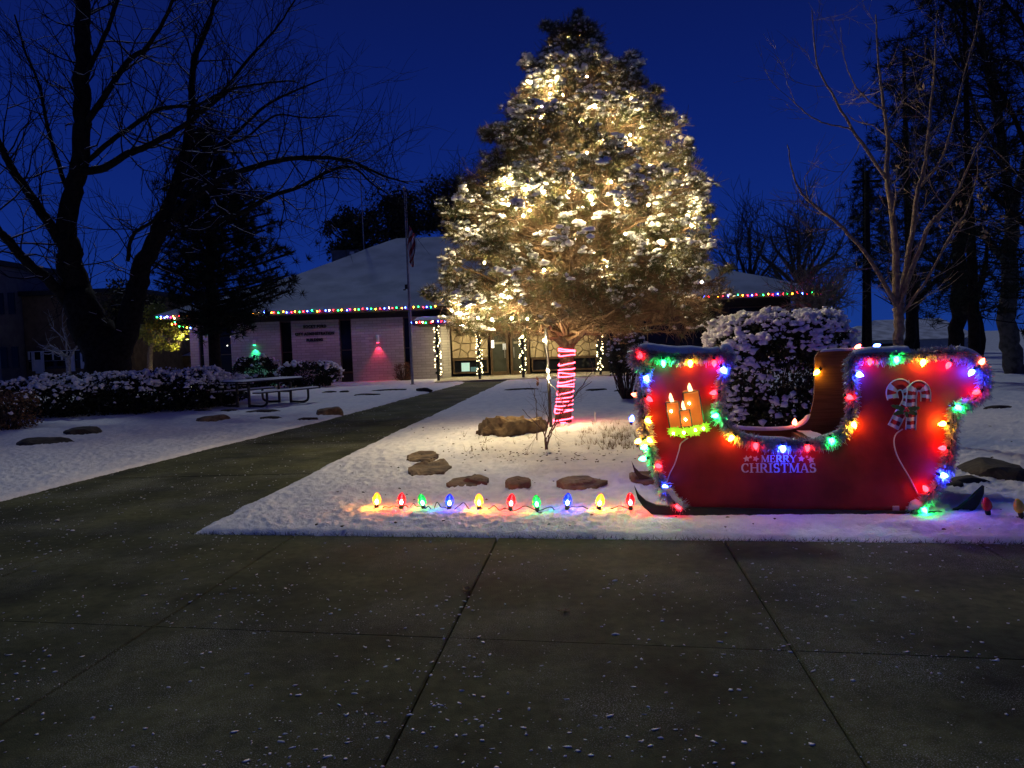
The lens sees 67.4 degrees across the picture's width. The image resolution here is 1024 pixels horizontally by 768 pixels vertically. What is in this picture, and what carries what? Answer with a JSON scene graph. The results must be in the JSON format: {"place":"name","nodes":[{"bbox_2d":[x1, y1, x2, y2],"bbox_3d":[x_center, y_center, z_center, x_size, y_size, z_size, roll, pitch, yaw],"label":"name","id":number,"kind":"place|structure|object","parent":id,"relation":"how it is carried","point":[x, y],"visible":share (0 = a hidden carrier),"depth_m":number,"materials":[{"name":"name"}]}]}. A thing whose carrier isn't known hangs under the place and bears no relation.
{"place":"outdoors","nodes":[
{"label":"outdoors","id":0,"kind":"place"},
{"bbox_2d":[0,381,503,534],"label":"path","id":1,"kind":"structure","parent":0,"point":[285,459],"depth_m":9.60,"materials":[{"name":"grey concrete"}]},
{"bbox_2d":[0,532,1023,767],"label":"sidewalk","id":2,"kind":"structure","parent":0,"point":[912,705],"depth_m":3.86,"materials":[{"name":"grey concrete"}]},
{"bbox_2d":[0,405,1023,767],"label":"snow crumbs","id":3,"kind":"object","parent":2,"relation":"on","point":[448,661],"visible":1,"depth_m":3.58,"materials":[{"name":"snow"}]},
{"bbox_2d":[0,350,1023,544],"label":"snow lawn","id":4,"kind":"structure","parent":0,"point":[120,442],"depth_m":9.32,"materials":[{"name":"snow"}]},
{"bbox_2d":[0,387,43,429],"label":"brown shrub","id":5,"kind":"object","parent":4,"relation":"on","point":[24,398],"visible":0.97,"depth_m":17.44,"materials":[{"name":"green plant"}]},
{"bbox_2d":[16,437,73,445],"bbox_3d":[-8.574,1.149,14.056,1.199,0.346,0.548,-2,3,0],"label":"rock","id":6,"kind":"object","parent":4,"relation":"on","point":[37,440],"visible":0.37,"depth_m":13.97,"materials":[{"name":"stone"}]},
{"bbox_2d":[38,310,77,373],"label":"tree","id":7,"kind":"object","parent":4,"relation":"on","point":[66,357],"visible":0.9,"depth_m":37.87,"materials":[{"name":"brown plant"}]},
{"bbox_2d":[0,376,131,417],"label":"juniper","id":8,"kind":"object","parent":4,"relation":"on","point":[14,385],"visible":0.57,"depth_m":20.19,"materials":[{"name":"plant"}]},
{"bbox_2d":[63,426,101,434],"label":"rock","id":9,"kind":"object","parent":4,"relation":"on","point":[82,430],"visible":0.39,"depth_m":15.52,"materials":[{"name":"stone"}]},
{"bbox_2d":[21,368,178,416],"bbox_3d":[-11.304,0.242,21.287,3.936,1.282,2.890,-2,3,0],"label":"juniper","id":10,"kind":"object","parent":4,"relation":"on","point":[139,377],"visible":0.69,"depth_m":20.45,"materials":[{"name":"plant"}]},
{"bbox_2d":[63,276,171,351],"bbox_3d":[-20.102,-2.690,39.394,5.173,5.962,4.230,-4,3,-28],"label":"evergreen shrub","id":11,"kind":"object","parent":4,"relation":"on","point":[116,299],"visible":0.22,"depth_m":39.10,"materials":[{"name":"green plant"}]},
{"bbox_2d":[138,298,188,370],"bbox_3d":[-16.719,-2.020,36.563,3.386,4.674,2.702,-2,3,0],"label":"yellow tree","id":12,"kind":"object","parent":4,"relation":"on","point":[155,332],"visible":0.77,"depth_m":36.22,"materials":[{"name":"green plant"}]},
{"bbox_2d":[95,364,236,412],"bbox_3d":[-10.055,0.141,22.071,3.944,1.312,2.968,-2,3,0],"label":"juniper","id":13,"kind":"object","parent":4,"relation":"on","point":[190,376],"visible":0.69,"depth_m":21.28,"materials":[{"name":"plant"}]},
{"bbox_2d":[160,370,247,407],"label":"juniper","id":14,"kind":"object","parent":4,"relation":"on","point":[227,398],"visible":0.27,"depth_m":22.27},
{"bbox_2d":[196,414,230,421],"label":"yellow rock","id":15,"kind":"object","parent":4,"relation":"on","point":[215,418],"visible":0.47,"depth_m":17.55,"materials":[{"name":"stone"}]},
{"bbox_2d":[137,110,322,368],"bbox_3d":[-10.344,-4.789,28.386,6.322,10.570,6.060,-2,3,0],"label":"pine tree","id":16,"kind":"object","parent":4,"relation":"on","point":[215,313],"visible":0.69,"depth_m":27.64,"materials":[{"name":"green plant"}]},
{"bbox_2d":[0,0,494,404],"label":"bare tree","id":17,"kind":"object","parent":4,"relation":"on","point":[102,342],"visible":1,"depth_m":24.37,"materials":[{"name":"brown plant"}]},
{"bbox_2d":[231,353,279,387],"bbox_3d":[-11.133,-0.540,33.400,2.130,1.594,1.879,-2,3,0],"label":"round shrub","id":18,"kind":"object","parent":4,"relation":"on","point":[241,365],"visible":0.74,"depth_m":33.13,"materials":[{"name":"green plant"}]},
{"bbox_2d":[206,376,320,407],"bbox_3d":[-7.197,0.226,22.328,2.188,0.797,2.300,0,3,30],"label":"picnic table","id":19,"kind":"object","parent":4,"relation":"on","point":[278,380],"visible":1,"depth_m":22.01,"materials":[{"name":"metal"}]},
{"bbox_2d":[273,360,344,387],"bbox_3d":[-8.535,-0.427,32.531,2.904,1.265,2.014,-2,3,0],"label":"shrub","id":20,"kind":"object","parent":4,"relation":"on","point":[331,369],"visible":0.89,"depth_m":32.00,"materials":[{"name":"green plant"}]},
{"bbox_2d":[316,406,343,415],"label":"path rock","id":21,"kind":"object","parent":4,"relation":"on","point":[336,410],"visible":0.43,"depth_m":18.16,"materials":[{"name":"stone"}]},
{"bbox_2d":[397,493,405,508],"bbox_3d":[-1.033,1.148,7.155,0.078,0.272,0.078,3,2,0],"label":"pathway bulb","id":22,"kind":"object","parent":4,"relation":"on","point":[401,500],"visible":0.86,"depth_m":7.13,"materials":[{"name":"red"}]},
{"bbox_2d":[393,361,410,380],"bbox_3d":[-5.031,-0.536,35.399,0.934,0.997,0.646,-2,3,0],"label":"dry bush","id":23,"kind":"object","parent":4,"relation":"on","point":[401,377],"visible":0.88,"depth_m":35.29,"materials":[{"name":"brown plant"}]},
{"bbox_2d":[403,187,414,384],"bbox_3d":[-4.261,-3.963,31.347,0.317,8.066,0.237,-1,3,27],"label":"flagpole","id":24,"kind":"object","parent":4,"relation":"on","point":[407,287],"visible":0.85,"depth_m":31.32,"materials":[{"name":"metal"}]},
{"bbox_2d":[408,226,415,266],"bbox_3d":[-4.080,-5.606,31.224,0.352,1.699,0.199,-2,3,0],"label":"flag","id":25,"kind":"object","parent":24,"relation":"attached to","point":[411,242],"visible":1,"depth_m":31.22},
{"bbox_2d":[418,493,425,508],"bbox_3d":[-0.816,1.143,7.094,0.078,0.272,0.078,-13,2,1],"label":"pathway bulb","id":26,"kind":"object","parent":4,"relation":"on","point":[421,500],"visible":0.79,"depth_m":7.07,"materials":[{"name":"green"}]},
{"bbox_2d":[406,451,438,461],"bbox_3d":[-1.204,1.000,10.327,0.438,0.129,0.714,-2,3,0],"label":"flat rock","id":27,"kind":"object","parent":4,"relation":"on","point":[417,456],"visible":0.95,"depth_m":10.28,"materials":[{"name":"stone"}]},
{"bbox_2d":[408,458,451,475],"bbox_3d":[-1.001,1.040,9.308,0.532,0.141,0.870,-2,3,0],"label":"flat rock","id":28,"kind":"object","parent":4,"relation":"on","point":[441,466],"visible":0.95,"depth_m":9.28,"materials":[{"name":"stone"}]},
{"bbox_2d":[445,494,453,509],"bbox_3d":[-0.575,1.137,7.032,0.078,0.272,0.078,3,4,0],"label":"pathway bulb","id":29,"kind":"object","parent":4,"relation":"on","point":[449,501],"visible":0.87,"depth_m":7.00,"materials":[{"name":"blue"}]},
{"bbox_2d":[446,474,488,487],"bbox_3d":[-0.479,1.070,8.306,0.459,0.147,0.383,-2,3,0],"label":"flat rock","id":30,"kind":"object","parent":4,"relation":"on","point":[475,480],"visible":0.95,"depth_m":8.25,"materials":[{"name":"stone"}]},
{"bbox_2d":[383,502,627,510],"bbox_3d":[-0.121,1.124,6.982,2.371,0.096,0.105,-2,3,11],"label":"extension cord","id":31,"kind":"object","parent":4,"relation":"on","point":[496,507],"visible":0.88,"depth_m":6.96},
{"bbox_2d":[476,415,546,436],"bbox_3d":[0.015,0.911,12.304,1.156,0.868,0.882,-3,3,-24],"label":"boulder","id":32,"kind":"object","parent":4,"relation":"on","point":[502,426],"visible":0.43,"depth_m":11.95,"materials":[{"name":"stone"}]},
{"bbox_2d":[507,494,515,510],"bbox_3d":[-0.014,1.123,6.920,0.078,0.272,0.078,6,-2,0],"label":"pathway bulb","id":33,"kind":"object","parent":4,"relation":"on","point":[511,500],"visible":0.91,"depth_m":6.90,"materials":[{"name":"red"}]},
{"bbox_2d":[505,476,530,489],"bbox_3d":[0.065,1.060,8.076,0.273,0.152,0.238,-2,3,0],"label":"flat rock","id":34,"kind":"object","parent":4,"relation":"on","point":[514,482],"visible":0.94,"depth_m":8.03,"materials":[{"name":"stone"}]},
{"bbox_2d":[530,376,538,439],"bbox_3d":[0.361,0.473,11.372,0.121,1.148,0.807,-1,3,12],"label":"stake","id":35,"kind":"object","parent":4,"relation":"on","point":[537,383],"visible":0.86,"depth_m":11.14,"materials":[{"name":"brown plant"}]},
{"bbox_2d":[532,495,541,512],"bbox_3d":[0.225,1.118,6.850,0.078,0.272,0.078,-6,10,0],"label":"pathway bulb","id":36,"kind":"object","parent":4,"relation":"on","point":[536,501],"visible":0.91,"depth_m":6.81,"materials":[{"name":"green"}]},
{"bbox_2d":[544,328,551,426],"bbox_3d":[0.611,-0.049,12.819,0.085,1.782,0.052,-2,3,0],"label":"electrical post","id":37,"kind":"object","parent":4,"relation":"on","point":[546,342],"visible":0.58,"depth_m":12.80,"materials":[{"name":"metal"}]},
{"bbox_2d":[463,419,640,454],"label":"dry grass","id":38,"kind":"structure","parent":4,"relation":"on","point":[612,436],"depth_m":11.02,"materials":[{"name":"plant"}]},
{"bbox_2d":[522,344,594,451],"bbox_3d":[0.638,0.290,10.257,1.112,1.610,0.587,-3,3,-12],"label":"bare sapling","id":39,"kind":"object","parent":4,"relation":"on","point":[546,442],"visible":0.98,"depth_m":10.27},
{"bbox_2d":[563,493,571,509],"bbox_3d":[0.492,1.108,6.857,0.078,0.272,0.078,4,-4,0],"label":"pathway bulb","id":40,"kind":"object","parent":4,"relation":"on","point":[567,500],"visible":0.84,"depth_m":6.84,"materials":[{"name":"blue"}]},
{"bbox_2d":[417,5,739,423],"bbox_3d":[1.083,-2.820,13.308,5.677,7.396,5.439,-2,3,0],"label":"conifer tree","id":41,"kind":"object","parent":4,"relation":"on","point":[574,252],"visible":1,"depth_m":12.21,"materials":[{"name":"green plant"}]},
{"bbox_2d":[553,348,575,423],"bbox_3d":[0.916,0.045,13.476,0.447,1.352,0.463,-2,3,0],"label":"rope light","id":42,"kind":"object","parent":41,"relation":"attached to","point":[558,382],"visible":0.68,"depth_m":13.39,"materials":[{"name":"red"}]},
{"bbox_2d":[451,76,701,377],"bbox_3d":[1.036,-2.936,12.214,4.152,5.695,1.883,-2,3,0],"label":"light string","id":43,"kind":"object","parent":41,"relation":"attached to","point":[553,205],"visible":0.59,"depth_m":11.92,"materials":[{"name":"beige"}]},
{"bbox_2d":[556,475,607,489],"bbox_3d":[0.732,1.043,7.978,0.535,0.146,0.371,-2,3,0],"label":"flat rock","id":44,"kind":"object","parent":4,"relation":"on","point":[582,482],"visible":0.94,"depth_m":7.91,"materials":[{"name":"stone"}]},
{"bbox_2d":[190,530,1022,543],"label":"grass fringe","id":45,"kind":"object","parent":4,"relation":"on","point":[1021,542],"depth_m":5.93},
{"bbox_2d":[606,332,647,398],"bbox_3d":[2.942,-0.458,19.524,1.127,1.787,0.935,-2,3,0],"label":"snowy bush","id":46,"kind":"object","parent":4,"relation":"on","point":[619,364],"visible":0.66,"depth_m":19.37,"materials":[{"name":"green plant"}]},
{"bbox_2d":[626,493,634,509],"bbox_3d":[1.045,1.092,6.763,0.078,0.272,0.078,-2,-5,0],"label":"pathway bulb","id":47,"kind":"object","parent":4,"relation":"on","point":[630,500],"visible":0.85,"depth_m":6.75,"materials":[{"name":"red"}]},
{"bbox_2d":[629,469,656,485],"bbox_3d":[1.428,1.007,8.173,0.338,0.146,0.472,-2,3,0],"label":"flat rock","id":48,"kind":"object","parent":4,"relation":"on","point":[633,478],"visible":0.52,"depth_m":8.07,"materials":[{"name":"stone"}]},
{"bbox_2d":[310,427,1012,529],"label":"soil crumbs","id":49,"kind":"object","parent":4,"relation":"on","point":[541,461],"visible":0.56,"depth_m":9.58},
{"bbox_2d":[701,305,861,426],"bbox_3d":[3.886,-0.155,11.201,2.304,1.989,1.733,-2,3,0],"label":"snowy hedge","id":50,"kind":"object","parent":4,"relation":"on","point":[746,336],"visible":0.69,"depth_m":10.68,"materials":[{"name":"snow"}]},
{"bbox_2d":[632,343,990,515],"bbox_3d":[2.584,0.343,7.158,2.910,1.552,1.486,-2,3,8],"label":"sleigh","id":51,"kind":"object","parent":4,"relation":"on","point":[714,471],"visible":0.85,"depth_m":6.56,"materials":[{"name":"red wood"}]},
{"bbox_2d":[665,383,710,437],"bbox_3d":[1.515,0.231,6.600,0.389,0.477,0.089,-2,3,8],"label":"candle sign","id":52,"kind":"object","parent":51,"relation":"attached to","point":[689,414],"visible":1,"depth_m":6.62,"materials":[{"name":"orange"}]},
{"bbox_2d":[629,344,879,426],"bbox_3d":[2.651,0.261,7.822,2.886,1.367,0.097,-2,3,8],"label":"light string","id":53,"kind":"object","parent":51,"relation":"attached to","point":[794,421],"visible":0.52,"depth_m":7.78,"materials":[{"name":"multicoloured"}]},
{"bbox_2d":[625,342,994,514],"bbox_3d":[2.480,0.386,6.510,2.997,1.608,0.249,-2,3,8],"label":"tinsel garland","id":54,"kind":"object","parent":51,"relation":"attached to","point":[849,368],"visible":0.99,"depth_m":6.47,"materials":[{"name":"plastic"}]},
{"bbox_2d":[635,352,984,513],"bbox_3d":[2.467,0.393,6.472,2.840,1.427,0.041,-2,3,8],"label":"light string","id":55,"kind":"object","parent":51,"relation":"attached to","point":[851,398],"visible":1,"depth_m":6.43,"materials":[{"name":"multicoloured"}]},
{"bbox_2d":[893,429,917,493],"bbox_3d":[3.294,0.649,6.423,0.195,0.555,0.011,-2,3,8],"label":"power cord","id":56,"kind":"object","parent":51,"relation":"hanging from","point":[900,461],"visible":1,"depth_m":6.42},
{"bbox_2d":[886,378,930,429],"bbox_3d":[3.292,0.169,6.367,0.352,0.432,0.065,-2,3,8],"label":"candy cane sign","id":57,"kind":"object","parent":51,"relation":"attached to","point":[907,407],"visible":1,"depth_m":6.37,"materials":[{"name":"plastic"}]},
{"bbox_2d":[761,251,873,315],"bbox_3d":[13.526,-3.356,34.218,4.181,5.476,5.887,0,4,40],"label":"bare bush","id":58,"kind":"object","parent":4,"relation":"on","point":[811,298],"visible":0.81,"depth_m":33.41,"materials":[{"name":"plant"}]},
{"bbox_2d":[852,171,881,346],"bbox_3d":[18.432,-5.925,39.786,1.500,10.045,0.330,-2,3,0],"label":"utility pole","id":59,"kind":"object","parent":4,"relation":"on","point":[866,181],"visible":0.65,"depth_m":39.67,"materials":[{"name":"brown wood"}]},
{"bbox_2d":[738,0,1023,345],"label":"young tree","id":60,"kind":"object","parent":4,"relation":"on","point":[898,293],"visible":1,"depth_m":10.46,"materials":[{"name":"brown plant"}]},
{"bbox_2d":[856,32,957,350],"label":"dark conifer","id":61,"kind":"object","parent":4,"relation":"on","point":[902,244],"visible":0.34,"depth_m":41.43,"materials":[{"name":"green plant"}]},
{"bbox_2d":[867,156,965,350],"bbox_3d":[15.926,-4.676,29.793,3.958,8.383,2.192,-2,3,0],"label":"grove tree","id":62,"kind":"object","parent":4,"relation":"on","point":[911,329],"visible":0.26,"depth_m":29.79,"materials":[{"name":"brown plant"}]},
{"bbox_2d":[857,0,1023,355],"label":"dark conifer","id":63,"kind":"object","parent":4,"relation":"on","point":[972,299],"visible":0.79,"depth_m":20.51,"materials":[{"name":"green plant"}]},
{"bbox_2d":[868,0,1023,250],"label":"grove tree","id":64,"kind":"object","parent":4,"relation":"on","point":[1020,64],"visible":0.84,"depth_m":19.05,"materials":[{"name":"green plant"}]},
{"bbox_2d":[880,0,1023,373],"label":"grove tree","id":65,"kind":"object","parent":4,"relation":"on","point":[1010,348],"visible":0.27,"depth_m":23.71,"materials":[{"name":"green plant"}]},
{"bbox_2d":[950,475,989,482],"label":"dark rock","id":66,"kind":"object","parent":4,"relation":"on","point":[968,479],"visible":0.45,"depth_m":7.44,"materials":[{"name":"stone"}]},
{"bbox_2d":[922,153,1020,348],"bbox_3d":[18.404,-5.088,31.729,4.057,8.833,2.201,-1,3,21],"label":"grove tree","id":67,"kind":"object","parent":4,"relation":"on","point":[956,335],"visible":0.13,"depth_m":31.68,"materials":[{"name":"brown plant"}]},
{"bbox_2d":[923,242,1023,363],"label":"grove tree","id":68,"kind":"object","parent":4,"relation":"on","point":[983,340],"visible":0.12,"depth_m":25.80,"materials":[{"name":"brown plant"}]},
{"bbox_2d":[981,497,992,514],"bbox_3d":[3.783,1.026,6.103,0.078,0.272,0.078,-13,8,1],"label":"pathway bulb","id":69,"kind":"object","parent":4,"relation":"on","point":[986,504],"visible":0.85,"depth_m":6.07,"materials":[{"name":"red"}]},
{"bbox_2d":[956,457,1023,481],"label":"dark rock","id":70,"kind":"object","parent":4,"relation":"on","point":[997,469],"visible":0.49,"depth_m":7.69,"materials":[{"name":"stone"}]},
{"bbox_2d":[1013,498,1023,518],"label":"pathway bulb","id":71,"kind":"object","parent":4,"relation":"on","point":[1018,505],"visible":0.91,"depth_m":5.97,"materials":[{"name":"orange"}]},
{"bbox_2d":[0,0,1023,330],"label":"sky","id":72,"kind":"structure","parent":0,"point":[700,51],"materials":[{"name":"blue"}]},
{"bbox_2d":[435,371,631,382],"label":"entrance pavement","id":73,"kind":"structure","parent":0,"point":[485,378],"depth_m":34.33,"materials":[{"name":"concrete"}]},
{"bbox_2d":[451,330,1023,376],"bbox_3d":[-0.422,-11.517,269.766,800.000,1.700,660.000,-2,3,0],"label":"ground","id":74,"kind":"structure","parent":0,"point":[992,340],"depth_m":121.50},
{"bbox_2d":[0,260,57,384],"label":"grey building","id":75,"kind":"structure","parent":74,"relation":"on","point":[12,354],"depth_m":40.86,"materials":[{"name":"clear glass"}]},
{"bbox_2d":[0,347,8,368],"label":"window","id":76,"kind":"structure","parent":75,"relation":"in","point":[3,350],"depth_m":39.88,"materials":[{"name":"black glass"}]},
{"bbox_2d":[7,293,15,313],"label":"window","id":77,"kind":"structure","parent":75,"relation":"in","point":[11,296],"depth_m":39.75,"materials":[{"name":"black glass"}]},
{"bbox_2d":[11,347,19,367],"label":"window","id":78,"kind":"structure","parent":75,"relation":"in","point":[14,350],"depth_m":39.89,"materials":[{"name":"black glass"}]},
{"bbox_2d":[17,288,189,381],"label":"brick house","id":79,"kind":"structure","parent":74,"relation":"on","point":[36,306],"depth_m":41.88,"materials":[{"name":"brown brick"}]},
{"bbox_2d":[28,350,80,370],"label":"window","id":80,"kind":"structure","parent":79,"relation":"in","point":[51,361],"depth_m":41.88,"materials":[{"name":"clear glass"}]},
{"bbox_2d":[182,352,190,367],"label":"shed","id":81,"kind":"structure","parent":74,"relation":"on","point":[187,361],"depth_m":48.26,"materials":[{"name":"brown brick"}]},
{"bbox_2d":[306,194,393,260],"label":"background tree","id":82,"kind":"object","parent":74,"relation":"on","point":[353,233],"visible":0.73,"depth_m":64.53,"materials":[{"name":"green plant"}]},
{"bbox_2d":[364,183,440,243],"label":"background tree","id":83,"kind":"object","parent":74,"relation":"on","point":[398,225],"visible":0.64,"depth_m":66.18,"materials":[{"name":"green plant"}]},
{"bbox_2d":[415,164,486,236],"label":"background tree","id":84,"kind":"object","parent":74,"relation":"on","point":[430,203],"visible":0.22,"depth_m":67.98,"materials":[{"name":"green plant"}]},
{"bbox_2d":[411,145,497,226],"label":"background tree","id":85,"kind":"object","parent":74,"relation":"on","point":[472,163],"visible":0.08,"depth_m":69.41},
{"bbox_2d":[154,237,816,384],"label":"city building","id":86,"kind":"structure","parent":74,"relation":"on","point":[368,344],"depth_m":36.02,"materials":[{"name":"paint"}]},
{"bbox_2d":[199,325,204,368],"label":"window","id":87,"kind":"structure","parent":86,"relation":"in","point":[201,349],"depth_m":36.10,"materials":[{"name":"black glass"}]},
{"bbox_2d":[220,328,231,373],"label":"window","id":88,"kind":"structure","parent":86,"relation":"in","point":[226,357],"depth_m":36.12,"materials":[{"name":"black glass"}]},
{"bbox_2d":[280,321,292,383],"bbox_3d":[-10.558,-1.422,36.120,0.651,3.140,0.120,-2,3,0],"label":"window","id":89,"kind":"structure","parent":86,"relation":"in","point":[285,326],"depth_m":36.09,"materials":[{"name":"black glass"}]},
{"bbox_2d":[339,319,353,381],"bbox_3d":[-7.770,-1.524,36.120,0.675,3.140,0.120,-2,3,0],"label":"window","id":90,"kind":"structure","parent":86,"relation":"in","point":[344,324],"depth_m":36.11,"materials":[{"name":"black glass"}]},
{"bbox_2d":[273,306,435,312],"bbox_3d":[-7.103,-3.362,34.622,7.342,0.114,0.097,-2,3,0],"label":"light string","id":91,"kind":"object","parent":86,"relation":"attached to","point":[341,309],"visible":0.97,"depth_m":34.61,"materials":[{"name":"multicoloured"}]},
{"bbox_2d":[403,317,412,379],"bbox_3d":[-4.862,-1.631,36.120,0.507,3.140,0.120,-2,3,0],"label":"window","id":92,"kind":"structure","parent":86,"relation":"in","point":[405,319],"depth_m":36.10,"materials":[{"name":"black glass"}]},
{"bbox_2d":[433,326,441,376],"bbox_3d":[-3.274,-1.428,33.760,0.347,2.262,0.362,-2,3,0],"label":"lit garland","id":93,"kind":"object","parent":86,"relation":"attached to","point":[434,337],"visible":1,"depth_m":33.70,"materials":[{"name":"beige"}]},
{"bbox_2d":[453,358,488,373],"bbox_3d":[-1.986,-0.869,37.074,1.709,0.720,0.125,-2,3,0],"label":"window","id":94,"kind":"structure","parent":86,"relation":"in","point":[460,366],"depth_m":37.10,"materials":[{"name":"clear glass"}]},
{"bbox_2d":[475,335,482,374],"bbox_3d":[-1.454,-1.497,33.760,0.342,2.253,0.354,-2,3,0],"label":"lit garland","id":95,"kind":"object","parent":86,"relation":"attached to","point":[477,359],"visible":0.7,"depth_m":33.70,"materials":[{"name":"beige"}]},
{"bbox_2d":[490,333,508,375],"bbox_3d":[-0.615,-1.774,37.024,0.872,2.700,0.175,-2,3,0],"label":"door","id":96,"kind":"structure","parent":86,"relation":"in","point":[499,357],"depth_m":37.08,"materials":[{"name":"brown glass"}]},
{"bbox_2d":[510,334,529,374],"bbox_3d":[0.370,-1.810,37.024,0.921,2.700,0.175,-2,3,0],"label":"door","id":97,"kind":"structure","parent":86,"relation":"in","point":[515,349],"depth_m":37.08,"materials":[{"name":"brown glass"}]},
{"bbox_2d":[519,336,525,372],"bbox_3d":[0.457,-1.579,33.758,0.342,2.268,0.367,-2,3,0],"label":"lit garland","id":98,"kind":"object","parent":86,"relation":"attached to","point":[520,345],"visible":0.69,"depth_m":33.71,"materials":[{"name":"beige"}]},
{"bbox_2d":[532,356,596,371],"bbox_3d":[2.533,-0.985,37.076,3.164,0.660,0.125,-2,3,0],"label":"window","id":99,"kind":"structure","parent":86,"relation":"in","point":[581,362],"depth_m":37.10,"materials":[{"name":"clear glass"}]},
{"bbox_2d":[596,334,603,370],"bbox_3d":[3.855,-1.680,33.754,0.344,2.270,0.369,-2,3,0],"label":"lit garland","id":100,"kind":"object","parent":86,"relation":"attached to","point":[601,353],"visible":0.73,"depth_m":33.72,"materials":[{"name":"beige"}]},
{"bbox_2d":[639,313,674,345],"bbox_3d":[6.800,-2.474,36.018,1.679,1.900,0.030,-2,3,0],"label":"window","id":101,"kind":"structure","parent":86,"relation":"in","point":[655,338],"depth_m":36.02,"materials":[{"name":"black glass"}]},
{"bbox_2d":[680,308,716,346],"bbox_3d":[8.717,-2.544,36.008,1.779,2.000,0.060,-2,3,0],"label":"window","id":102,"kind":"structure","parent":86,"relation":"in","point":[695,341],"depth_m":36.02,"materials":[{"name":"black glass"}]},
{"bbox_2d":[728,306,767,323],"bbox_3d":[11.091,-2.631,36.008,1.828,2.000,0.060,-2,3,0],"label":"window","id":103,"kind":"structure","parent":86,"relation":"in","point":[733,310],"depth_m":35.95,"materials":[{"name":"black glass"}]},
{"bbox_2d":[695,175,818,279],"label":"background tree","id":104,"kind":"object","parent":74,"relation":"on","point":[750,270],"visible":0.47,"depth_m":57.66,"materials":[{"name":"plant"}]},
{"bbox_2d":[723,170,902,357],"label":"background tree","id":105,"kind":"object","parent":74,"relation":"on","point":[798,249],"visible":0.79,"depth_m":49.19,"materials":[{"name":"plant"}]},
{"bbox_2d":[833,154,899,346],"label":"dark conifer","id":106,"kind":"object","parent":74,"relation":"on","point":[855,210],"visible":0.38,"depth_m":51.53,"materials":[{"name":"green plant"}]},
{"bbox_2d":[840,325,904,346],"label":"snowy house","id":107,"kind":"structure","parent":0,"point":[882,335],"depth_m":61.39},
{"bbox_2d":[872,318,967,348],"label":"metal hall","id":108,"kind":"structure","parent":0,"point":[929,336],"depth_m":67.38,"materials":[{"name":"metal"}]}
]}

